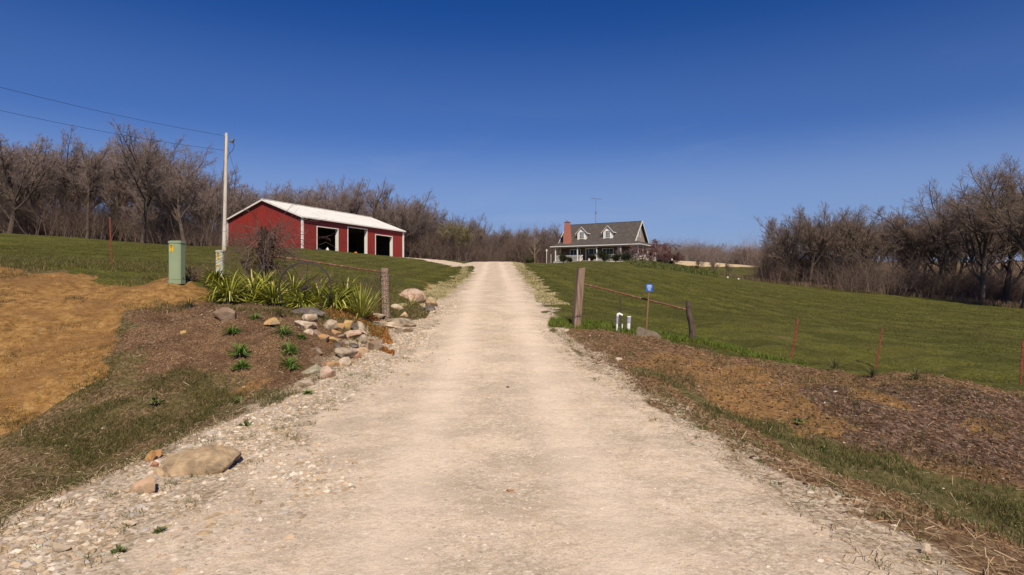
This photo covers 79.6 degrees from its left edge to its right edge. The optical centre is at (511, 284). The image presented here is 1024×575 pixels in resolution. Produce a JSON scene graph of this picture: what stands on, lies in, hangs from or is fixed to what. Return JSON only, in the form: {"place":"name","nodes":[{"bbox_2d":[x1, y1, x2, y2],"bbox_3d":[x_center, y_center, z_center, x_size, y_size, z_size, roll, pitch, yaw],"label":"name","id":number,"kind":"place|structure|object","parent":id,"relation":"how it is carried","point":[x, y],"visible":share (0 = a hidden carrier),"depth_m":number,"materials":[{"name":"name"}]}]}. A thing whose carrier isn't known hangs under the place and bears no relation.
{"place":"outdoors","nodes":[
{"label":"outdoors","id":0,"kind":"place"},
{"bbox_2d":[0,262,422,527],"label":"clay bank","id":1,"kind":"structure","parent":0,"point":[53,308],"depth_m":10.67,"materials":[{"name":"soil"}]},
{"bbox_2d":[168,241,185,283],"bbox_3d":[-8.176,-0.542,15.000,0.342,1.050,0.274,0,0,4],"label":"utility pedestal","id":2,"kind":"object","parent":1,"relation":"on","point":[176,259],"visible":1,"depth_m":14.88,"materials":[{"name":"metal"}]},
{"bbox_2d":[212,307,236,320],"bbox_3d":[-5.767,0.617,12.313,0.464,0.348,0.362,0,0,0],"label":"rock","id":3,"kind":"object","parent":1,"relation":"on","point":[224,314],"visible":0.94,"depth_m":12.21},
{"bbox_2d":[194,270,257,302],"bbox_3d":[-6.932,0.010,14.764,1.650,0.850,1.819,0,0,-18],"label":"yucca","id":4,"kind":"object","parent":1,"relation":"on","point":[229,293],"visible":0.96,"depth_m":14.61,"materials":[{"name":"green plant"}]},
{"bbox_2d":[226,342,252,356],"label":"leafy clump","id":5,"kind":"object","parent":1,"relation":"on","point":[242,350],"visible":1,"depth_m":10.78,"materials":[{"name":"green plant"}]},
{"bbox_2d":[245,279,295,304],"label":"yucca","id":6,"kind":"object","parent":1,"relation":"on","point":[273,296],"visible":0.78,"depth_m":14.87,"materials":[{"name":"green plant"}]},
{"bbox_2d":[272,354,303,368],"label":"leafy clump","id":7,"kind":"object","parent":1,"relation":"on","point":[288,363],"visible":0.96,"depth_m":10.59,"materials":[{"name":"green plant"}]},
{"bbox_2d":[276,338,304,353],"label":"leafy clump","id":8,"kind":"object","parent":1,"relation":"on","point":[288,347],"visible":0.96,"depth_m":11.05,"materials":[{"name":"green plant"}]},
{"bbox_2d":[275,288,323,307],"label":"yucca","id":9,"kind":"object","parent":1,"relation":"on","point":[298,301],"visible":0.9,"depth_m":14.48,"materials":[{"name":"green plant"}]},
{"bbox_2d":[278,262,331,308],"bbox_3d":[-4.946,0.069,14.680,1.243,1.243,0.220,0,0,-8],"label":"wagon wheel","id":10,"kind":"object","parent":1,"relation":"on","point":[305,287],"visible":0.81,"depth_m":14.68,"materials":[{"name":"metal"}]},
{"bbox_2d":[294,320,316,329],"bbox_3d":[-4.185,0.846,12.427,0.426,0.255,0.331,0,0,0],"label":"rock","id":11,"kind":"object","parent":1,"relation":"on","point":[305,325],"visible":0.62,"depth_m":12.34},
{"bbox_2d":[292,307,324,315],"bbox_3d":[-4.478,0.595,13.621,0.670,0.213,0.476,0,0,0],"label":"rock","id":12,"kind":"object","parent":1,"relation":"on","point":[310,310],"visible":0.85,"depth_m":13.46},
{"bbox_2d":[291,273,351,302],"bbox_3d":[-5.026,0.080,15.874,1.920,0.846,1.935,0,0,0],"label":"yucca","id":13,"kind":"object","parent":1,"relation":"on","point":[317,294],"visible":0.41,"depth_m":15.81,"materials":[{"name":"green plant"}]},
{"bbox_2d":[320,366,335,377],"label":"rock","id":14,"kind":"object","parent":1,"relation":"on","point":[327,371],"visible":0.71,"depth_m":10.12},
{"bbox_2d":[308,280,361,308],"bbox_3d":[-4.377,0.259,15.188,1.668,0.724,1.786,0,0,0],"label":"yucca","id":15,"kind":"object","parent":1,"relation":"on","point":[334,302],"visible":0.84,"depth_m":15.01,"materials":[{"name":"green plant"}]},
{"bbox_2d":[334,347,358,358],"bbox_3d":[-3.169,1.345,11.768,0.410,0.302,0.298,0,0,16],"label":"rock","id":16,"kind":"object","parent":1,"relation":"on","point":[341,352],"visible":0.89,"depth_m":11.67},
{"bbox_2d":[321,305,395,355],"bbox_3d":[-3.578,0.946,14.059,1.633,0.909,4.846,0,0,-17],"label":"orange ground cover","id":17,"kind":"object","parent":1,"relation":"on","point":[386,335],"visible":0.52,"depth_m":14.45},
{"bbox_2d":[339,282,387,319],"bbox_3d":[-3.689,0.376,15.341,1.490,0.984,1.554,0,0,0],"label":"yucca","id":18,"kind":"object","parent":1,"relation":"on","point":[360,311],"visible":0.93,"depth_m":15.15,"materials":[{"name":"green plant"}]},
{"bbox_2d":[368,340,382,349],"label":"rock","id":19,"kind":"object","parent":1,"relation":"on","point":[375,344],"visible":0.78,"depth_m":12.60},
{"bbox_2d":[380,268,390,319],"bbox_3d":[-3.358,0.306,16.300,0.293,1.485,0.240,0,0,0],"label":"pitted post","id":20,"kind":"object","parent":1,"relation":"on","point":[385,294],"visible":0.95,"depth_m":16.21,"materials":[{"name":"wood"}]},
{"bbox_2d":[273,255,379,272],"bbox_3d":[-5.075,-0.570,16.750,3.327,0.509,0.044,0,0,16],"label":"rusty rail","id":21,"kind":"object","parent":20,"relation":"attached to","point":[329,264],"visible":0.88,"depth_m":16.70,"materials":[{"name":"metal"}]},
{"bbox_2d":[387,318,413,325],"bbox_3d":[-2.876,1.009,15.923,0.733,0.283,0.567,0,0,0],"label":"rock","id":22,"kind":"object","parent":1,"relation":"on","point":[401,321],"visible":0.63,"depth_m":15.68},
{"bbox_2d":[405,257,478,266],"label":"barn driveway","id":23,"kind":"structure","parent":0,"point":[454,264],"depth_m":79.22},
{"bbox_2d":[0,262,1016,574],"bbox_3d":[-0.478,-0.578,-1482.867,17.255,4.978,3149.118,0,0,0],"label":"gravel driveway","id":24,"kind":"structure","parent":0,"point":[422,434],"depth_m":5.01,"materials":[{"name":"gravel"}]},
{"bbox_2d":[52,542,70,552],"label":"rock","id":25,"kind":"object","parent":24,"relation":"on","point":[58,547],"visible":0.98,"depth_m":3.94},
{"bbox_2d":[130,473,154,493],"bbox_3d":[-3.034,1.665,5.043,0.168,0.218,0.282,0,0,-34],"label":"rock","id":26,"kind":"object","parent":24,"relation":"on","point":[146,484],"visible":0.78,"depth_m":5.00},
{"bbox_2d":[153,445,241,475],"bbox_3d":[-2.910,1.660,5.730,0.700,0.309,0.577,0,0,0],"label":"boulder","id":27,"kind":"object","parent":24,"relation":"on","point":[211,459],"visible":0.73,"depth_m":5.57,"materials":[{"name":"stone"}]},
{"bbox_2d":[390,303,429,319],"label":"creeping plants","id":28,"kind":"object","parent":24,"relation":"on","point":[414,313],"visible":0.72,"depth_m":17.90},
{"bbox_2d":[0,233,1023,466],"bbox_3d":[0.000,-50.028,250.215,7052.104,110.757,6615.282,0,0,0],"label":"lawn","id":29,"kind":"structure","parent":0,"point":[850,357],"depth_m":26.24,"materials":[{"name":"plant"}]},
{"bbox_2d":[0,153,50,222],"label":"bare tree","id":30,"kind":"object","parent":29,"relation":"on","point":[3,195],"visible":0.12,"depth_m":91.27,"materials":[{"name":"brown plant"}]},
{"bbox_2d":[0,134,66,233],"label":"bare tree","id":31,"kind":"object","parent":29,"relation":"on","point":[6,161],"visible":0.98,"depth_m":77.83,"materials":[{"name":"brown plant"}]},
{"bbox_2d":[14,134,64,234],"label":"bare tree","id":32,"kind":"object","parent":29,"relation":"on","point":[34,206],"visible":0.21,"depth_m":84.02,"materials":[{"name":"brown plant"}]},
{"bbox_2d":[1,137,111,219],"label":"bare tree","id":33,"kind":"object","parent":29,"relation":"on","point":[57,162],"visible":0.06,"depth_m":93.48,"materials":[{"name":"brown plant"}]},
{"bbox_2d":[20,146,126,235],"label":"bare tree","id":34,"kind":"object","parent":29,"relation":"on","point":[60,187],"visible":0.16,"depth_m":87.73,"materials":[{"name":"brown plant"}]},
{"bbox_2d":[36,125,120,236],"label":"bare tree","id":35,"kind":"object","parent":29,"relation":"on","point":[67,182],"visible":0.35,"depth_m":87.17,"materials":[{"name":"brown plant"}]},
{"bbox_2d":[62,142,101,211],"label":"bare tree","id":36,"kind":"object","parent":29,"relation":"on","point":[78,173],"visible":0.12,"depth_m":88.67,"materials":[{"name":"brown plant"}]},
{"bbox_2d":[50,131,116,238],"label":"bare tree","id":37,"kind":"object","parent":29,"relation":"on","point":[94,170],"visible":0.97,"depth_m":80.06,"materials":[{"name":"brown plant"}]},
{"bbox_2d":[70,136,163,240],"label":"bare tree","id":38,"kind":"object","parent":29,"relation":"on","point":[114,177],"visible":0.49,"depth_m":87.85,"materials":[{"name":"brown plant"}]},
{"bbox_2d":[0,166,253,246],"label":"undergrowth","id":39,"kind":"object","parent":29,"relation":"on","point":[48,223],"visible":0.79,"depth_m":82.61,"materials":[{"name":"plant"}]},
{"bbox_2d":[107,115,169,242],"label":"bare tree","id":40,"kind":"object","parent":29,"relation":"on","point":[146,164],"visible":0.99,"depth_m":75.77,"materials":[{"name":"brown plant"}]},
{"bbox_2d":[97,135,187,215],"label":"bare tree","id":41,"kind":"object","parent":29,"relation":"on","point":[145,160],"visible":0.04,"depth_m":101.92,"materials":[{"name":"brown plant"}]},
{"bbox_2d":[106,143,204,243],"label":"bare tree","id":42,"kind":"object","parent":29,"relation":"on","point":[165,164],"visible":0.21,"depth_m":90.17,"materials":[{"name":"brown plant"}]},
{"bbox_2d":[109,154,209,221],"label":"bare tree","id":43,"kind":"object","parent":29,"relation":"on","point":[169,179],"visible":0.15,"depth_m":96.19,"materials":[{"name":"brown plant"}]},
{"bbox_2d":[120,141,217,243],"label":"bare tree","id":44,"kind":"object","parent":29,"relation":"on","point":[164,177],"visible":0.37,"depth_m":85.08,"materials":[{"name":"brown plant"}]},
{"bbox_2d":[124,159,215,244],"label":"bare tree","id":45,"kind":"object","parent":29,"relation":"on","point":[184,192],"visible":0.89,"depth_m":79.82,"materials":[{"name":"brown plant"}]},
{"bbox_2d":[167,174,227,245],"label":"bare tree","id":46,"kind":"object","parent":29,"relation":"on","point":[205,212],"visible":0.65,"depth_m":85.46,"materials":[{"name":"brown plant"}]},
{"bbox_2d":[185,259,217,281],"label":"bramble","id":47,"kind":"object","parent":29,"relation":"on","point":[193,273],"visible":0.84,"depth_m":15.56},
{"bbox_2d":[172,171,244,225],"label":"bare tree","id":48,"kind":"object","parent":29,"relation":"on","point":[229,191],"visible":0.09,"depth_m":104.95,"materials":[{"name":"brown plant"}]},
{"bbox_2d":[189,166,239,226],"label":"bare tree","id":49,"kind":"object","parent":29,"relation":"on","point":[210,182],"visible":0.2,"depth_m":100.32,"materials":[{"name":"brown plant"}]},
{"bbox_2d":[192,266,237,286],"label":"yucca","id":50,"kind":"object","parent":29,"relation":"on","point":[218,276],"visible":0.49,"depth_m":15.64,"materials":[{"name":"green plant"}]},
{"bbox_2d":[215,250,224,275],"bbox_3d":[-7.982,-0.530,16.800,0.232,0.820,0.174,0,0,6],"label":"utility pedestal","id":51,"kind":"object","parent":29,"relation":"on","point":[219,252],"visible":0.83,"depth_m":16.73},
{"bbox_2d":[183,180,257,236],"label":"bare tree","id":52,"kind":"object","parent":29,"relation":"on","point":[220,198],"visible":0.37,"depth_m":92.78,"materials":[{"name":"brown plant"}]},
{"bbox_2d":[221,133,234,250],"bbox_3d":[-21.224,-6.779,46.000,0.959,9.139,0.290,0,0,0],"label":"utility pole","id":53,"kind":"object","parent":29,"relation":"on","point":[223,233],"visible":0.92,"depth_m":45.90,"materials":[{"name":"wood"}]},
{"bbox_2d":[218,184,260,220],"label":"bare tree","id":54,"kind":"object","parent":29,"relation":"on","point":[256,195],"visible":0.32,"depth_m":94.27,"materials":[{"name":"brown plant"}]},
{"bbox_2d":[224,270,285,297],"bbox_3d":[-6.549,-0.043,15.617,1.772,0.850,1.852,0,0,0],"label":"yucca","id":55,"kind":"object","parent":29,"relation":"on","point":[254,284],"visible":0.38,"depth_m":15.49,"materials":[{"name":"green plant"}]},
{"bbox_2d":[244,269,287,291],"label":"yucca","id":56,"kind":"object","parent":29,"relation":"on","point":[267,277],"visible":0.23,"depth_m":16.51,"materials":[{"name":"green plant"}]},
{"bbox_2d":[201,199,332,283],"bbox_3d":[-7.108,-0.842,17.239,3.800,3.185,3.902,0,0,-26],"label":"gnarled tree","id":57,"kind":"object","parent":29,"relation":"on","point":[265,248],"visible":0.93,"depth_m":17.16,"materials":[{"name":"plant"}]},
{"bbox_2d":[233,184,306,211],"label":"bare tree","id":58,"kind":"object","parent":29,"relation":"on","point":[282,197],"visible":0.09,"depth_m":117.81,"materials":[{"name":"brown plant"}]},
{"bbox_2d":[268,271,317,298],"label":"yucca","id":59,"kind":"object","parent":29,"relation":"on","point":[292,284],"visible":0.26,"depth_m":15.91,"materials":[{"name":"green plant"}]},
{"bbox_2d":[282,180,325,207],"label":"bare tree","id":60,"kind":"object","parent":29,"relation":"on","point":[306,202],"visible":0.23,"depth_m":120.86,"materials":[{"name":"brown plant"}]},
{"bbox_2d":[226,199,405,256],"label":"barn","id":61,"kind":"structure","parent":29,"relation":"on","point":[376,237],"depth_m":86.60,"materials":[{"name":"red metal"}]},
{"bbox_2d":[296,179,350,210],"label":"bare tree","id":62,"kind":"object","parent":29,"relation":"on","point":[321,197],"visible":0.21,"depth_m":123.23,"materials":[{"name":"brown plant"}]},
{"bbox_2d":[311,176,372,214],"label":"bare tree","id":63,"kind":"object","parent":29,"relation":"on","point":[352,204],"visible":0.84,"depth_m":118.16,"materials":[{"name":"brown plant"}]},
{"bbox_2d":[326,273,376,301],"bbox_3d":[-4.485,0.095,16.588,1.786,0.840,1.809,0,0,0],"label":"yucca","id":64,"kind":"object","parent":29,"relation":"on","point":[349,289],"visible":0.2,"depth_m":16.45,"materials":[{"name":"green plant"}]},
{"bbox_2d":[329,250,415,295],"bbox_3d":[-3.960,-0.116,17.281,2.649,1.728,1.924,0,0,45],"label":"bramble","id":65,"kind":"object","parent":29,"relation":"on","point":[368,279],"visible":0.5,"depth_m":17.22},
{"bbox_2d":[347,180,412,223],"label":"bare tree","id":66,"kind":"object","parent":29,"relation":"on","point":[377,201],"visible":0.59,"depth_m":120.57,"materials":[{"name":"brown plant"}]},
{"bbox_2d":[356,182,424,239],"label":"bare tree","id":67,"kind":"object","parent":29,"relation":"on","point":[376,214],"visible":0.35,"depth_m":116.19,"materials":[{"name":"brown plant"}]},
{"bbox_2d":[379,195,428,237],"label":"bare tree","id":68,"kind":"object","parent":29,"relation":"on","point":[395,220],"visible":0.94,"depth_m":112.33,"materials":[{"name":"brown plant"}]},
{"bbox_2d":[399,288,425,299],"bbox_3d":[-3.542,0.369,21.267,1.178,0.470,0.658,0,0,0],"label":"boulder","id":69,"kind":"object","parent":29,"relation":"on","point":[408,293],"visible":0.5,"depth_m":21.03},
{"bbox_2d":[388,187,442,256],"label":"bare tree","id":70,"kind":"object","parent":29,"relation":"on","point":[428,218],"visible":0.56,"depth_m":117.28,"materials":[{"name":"brown plant"}]},
{"bbox_2d":[420,208,458,233],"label":"bare tree","id":71,"kind":"object","parent":29,"relation":"on","point":[443,219],"visible":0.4,"depth_m":123.77,"materials":[{"name":"brown plant"}]},
{"bbox_2d":[436,221,466,258],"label":"budding tree","id":72,"kind":"object","parent":29,"relation":"on","point":[454,228],"visible":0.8,"depth_m":118.43,"materials":[{"name":"green plant"}]},
{"bbox_2d":[457,225,483,261],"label":"budding tree","id":73,"kind":"object","parent":29,"relation":"on","point":[467,236],"visible":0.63,"depth_m":121.24,"materials":[{"name":"green plant"}]},
{"bbox_2d":[383,209,560,262],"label":"undergrowth","id":74,"kind":"object","parent":29,"relation":"on","point":[429,245],"visible":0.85,"depth_m":125.20,"materials":[{"name":"plant"}]},
{"bbox_2d":[457,212,488,261],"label":"bare tree","id":75,"kind":"object","parent":29,"relation":"on","point":[473,223],"visible":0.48,"depth_m":137.24,"materials":[{"name":"brown plant"}]},
{"bbox_2d":[492,224,514,253],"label":"bare tree","id":76,"kind":"object","parent":29,"relation":"on","point":[501,240],"visible":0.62,"depth_m":147.42,"materials":[{"name":"brown plant"}]},
{"bbox_2d":[0,253,1023,570],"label":"rough grass","id":77,"kind":"structure","parent":29,"relation":"on","point":[48,263],"depth_m":8.71,"materials":[{"name":"plant"}]},
{"bbox_2d":[526,225,553,262],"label":"bare tree","id":78,"kind":"object","parent":29,"relation":"on","point":[541,239],"visible":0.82,"depth_m":127.46,"materials":[{"name":"brown plant"}]},
{"bbox_2d":[550,220,655,262],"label":"farmhouse","id":79,"kind":"object","parent":29,"relation":"on","point":[578,242],"visible":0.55,"depth_m":106.64,"materials":[{"name":"grey wood"}]},
{"bbox_2d":[623,239,680,261],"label":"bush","id":80,"kind":"object","parent":29,"relation":"on","point":[653,252],"visible":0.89,"depth_m":96.93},
{"bbox_2d":[625,260,718,276],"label":"ground cover","id":81,"kind":"object","parent":29,"relation":"on","point":[657,265],"visible":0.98,"depth_m":77.36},
{"bbox_2d":[686,301,695,339],"bbox_3d":[4.358,0.992,15.000,0.244,1.189,0.190,0,0,0],"label":"crooked post","id":82,"kind":"object","parent":29,"relation":"on","point":[691,323],"visible":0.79,"depth_m":14.94,"materials":[{"name":"wood"}]},
{"bbox_2d":[585,283,685,309],"bbox_3d":[3.067,0.305,15.225,2.518,0.673,0.044,0,0,10],"label":"rusty rail","id":83,"kind":"object","parent":82,"relation":"attached to","point":[635,296],"visible":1,"depth_m":15.21,"materials":[{"name":"metal"}]},
{"bbox_2d":[760,218,804,263],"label":"bare tree","id":84,"kind":"object","parent":29,"relation":"on","point":[769,237],"visible":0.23,"depth_m":92.61,"materials":[{"name":"brown plant"}]},
{"bbox_2d":[752,206,837,281],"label":"bare tree","id":85,"kind":"object","parent":29,"relation":"on","point":[773,229],"visible":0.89,"depth_m":87.46,"materials":[{"name":"brown plant"}]},
{"bbox_2d":[778,202,855,283],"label":"bare tree","id":86,"kind":"object","parent":29,"relation":"on","point":[820,262],"visible":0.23,"depth_m":88.13,"materials":[{"name":"brown plant"}]},
{"bbox_2d":[791,203,846,283],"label":"bare tree","id":87,"kind":"object","parent":29,"relation":"on","point":[812,234],"visible":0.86,"depth_m":85.22,"materials":[{"name":"brown plant"}]},
{"bbox_2d":[791,200,883,285],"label":"bare tree","id":88,"kind":"object","parent":29,"relation":"on","point":[847,234],"visible":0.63,"depth_m":85.51,"materials":[{"name":"brown plant"}]},
{"bbox_2d":[719,271,1020,307],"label":"dry grass","id":89,"kind":"structure","parent":29,"relation":"on","point":[803,284],"depth_m":77.12,"materials":[{"name":"plant"}]},
{"bbox_2d":[828,210,916,289],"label":"bare tree","id":90,"kind":"object","parent":29,"relation":"on","point":[884,250],"visible":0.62,"depth_m":83.73,"materials":[{"name":"brown plant"}]},
{"bbox_2d":[728,233,1023,304],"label":"undergrowth","id":91,"kind":"object","parent":29,"relation":"on","point":[965,286],"visible":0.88,"depth_m":79.98,"materials":[{"name":"plant"}]},
{"bbox_2d":[841,207,928,288],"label":"bare tree","id":92,"kind":"object","parent":29,"relation":"on","point":[872,240],"visible":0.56,"depth_m":84.08,"materials":[{"name":"brown plant"}]},
{"bbox_2d":[888,210,940,271],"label":"bare tree","id":93,"kind":"object","parent":29,"relation":"on","point":[904,246],"visible":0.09,"depth_m":87.46,"materials":[{"name":"brown plant"}]},
{"bbox_2d":[885,203,958,294],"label":"bare tree","id":94,"kind":"object","parent":29,"relation":"on","point":[923,241],"visible":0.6,"depth_m":82.14,"materials":[{"name":"brown plant"}]},
{"bbox_2d":[882,192,979,295],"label":"bare tree","id":95,"kind":"object","parent":29,"relation":"on","point":[947,240],"visible":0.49,"depth_m":81.66,"materials":[{"name":"brown plant"}]},
{"bbox_2d":[863,176,1003,292],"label":"bare tree","id":96,"kind":"object","parent":29,"relation":"on","point":[943,217],"visible":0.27,"depth_m":84.00,"materials":[{"name":"brown plant"}]},
{"bbox_2d":[943,213,1008,272],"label":"bare tree","id":97,"kind":"object","parent":29,"relation":"on","point":[981,250],"visible":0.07,"depth_m":91.34,"materials":[{"name":"brown plant"}]},
{"bbox_2d":[934,153,1023,304],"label":"bare tree","id":98,"kind":"object","parent":29,"relation":"on","point":[961,217],"visible":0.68,"depth_m":69.72,"materials":[{"name":"brown plant"}]},
{"bbox_2d":[943,163,1023,304],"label":"bare tree","id":99,"kind":"object","parent":29,"relation":"on","point":[1011,255],"visible":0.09,"depth_m":76.46,"materials":[{"name":"brown plant"}]},
{"bbox_2d":[956,161,1023,308],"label":"bare tree","id":100,"kind":"object","parent":29,"relation":"on","point":[1018,238],"visible":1,"depth_m":64.60,"materials":[{"name":"brown plant"}]},
{"bbox_2d":[985,164,1023,226],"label":"bare tree","id":101,"kind":"object","parent":29,"relation":"on","point":[1009,186],"visible":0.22,"depth_m":71.18,"materials":[{"name":"brown plant"}]},
{"bbox_2d":[991,170,1023,226],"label":"bare tree","id":102,"kind":"object","parent":29,"relation":"on","point":[1005,189],"visible":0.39,"depth_m":67.78,"materials":[{"name":"brown plant"}]},
{"bbox_2d":[0,0,1023,261],"label":"sky","id":103,"kind":"structure","parent":0,"point":[688,119],"materials":[{"name":"blue"}]},
{"bbox_2d":[554,327,1023,574],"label":"soil bank","id":104,"kind":"structure","parent":0,"point":[956,542],"depth_m":8.33,"materials":[{"name":"soil"}]},
{"bbox_2d":[0,292,1023,574],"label":"bark mulch","id":105,"kind":"object","parent":104,"relation":"on","point":[168,322],"visible":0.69,"depth_m":7.75,"materials":[{"name":"wood"}]},
{"bbox_2d":[0,267,1023,555],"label":"clay clods","id":106,"kind":"object","parent":104,"relation":"on","point":[814,463],"visible":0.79,"depth_m":9.08,"materials":[{"name":"soil"}]},
{"bbox_2d":[572,268,584,327],"bbox_3d":[1.671,0.398,15.513,0.316,1.660,0.216,0,0,-14],"label":"timber post","id":107,"kind":"object","parent":104,"relation":"on","point":[578,296],"visible":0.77,"depth_m":15.43,"materials":[{"name":"wood"}]},
{"bbox_2d":[636,327,660,337],"bbox_3d":[3.118,1.138,14.108,0.585,0.334,0.224,0,0,6],"label":"stone block","id":108,"kind":"object","parent":104,"relation":"on","point":[640,331],"depth_m":14.02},
{"bbox_2d":[674,260,1023,288],"bbox_3d":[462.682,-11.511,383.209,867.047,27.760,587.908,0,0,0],"label":"field","id":109,"kind":"structure","parent":0,"point":[690,263],"depth_m":160.23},
{"bbox_2d":[646,224,802,265],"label":"distant thicket","id":110,"kind":"object","parent":109,"relation":"on","point":[707,253],"visible":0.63,"depth_m":235.13,"materials":[{"name":"plant"}]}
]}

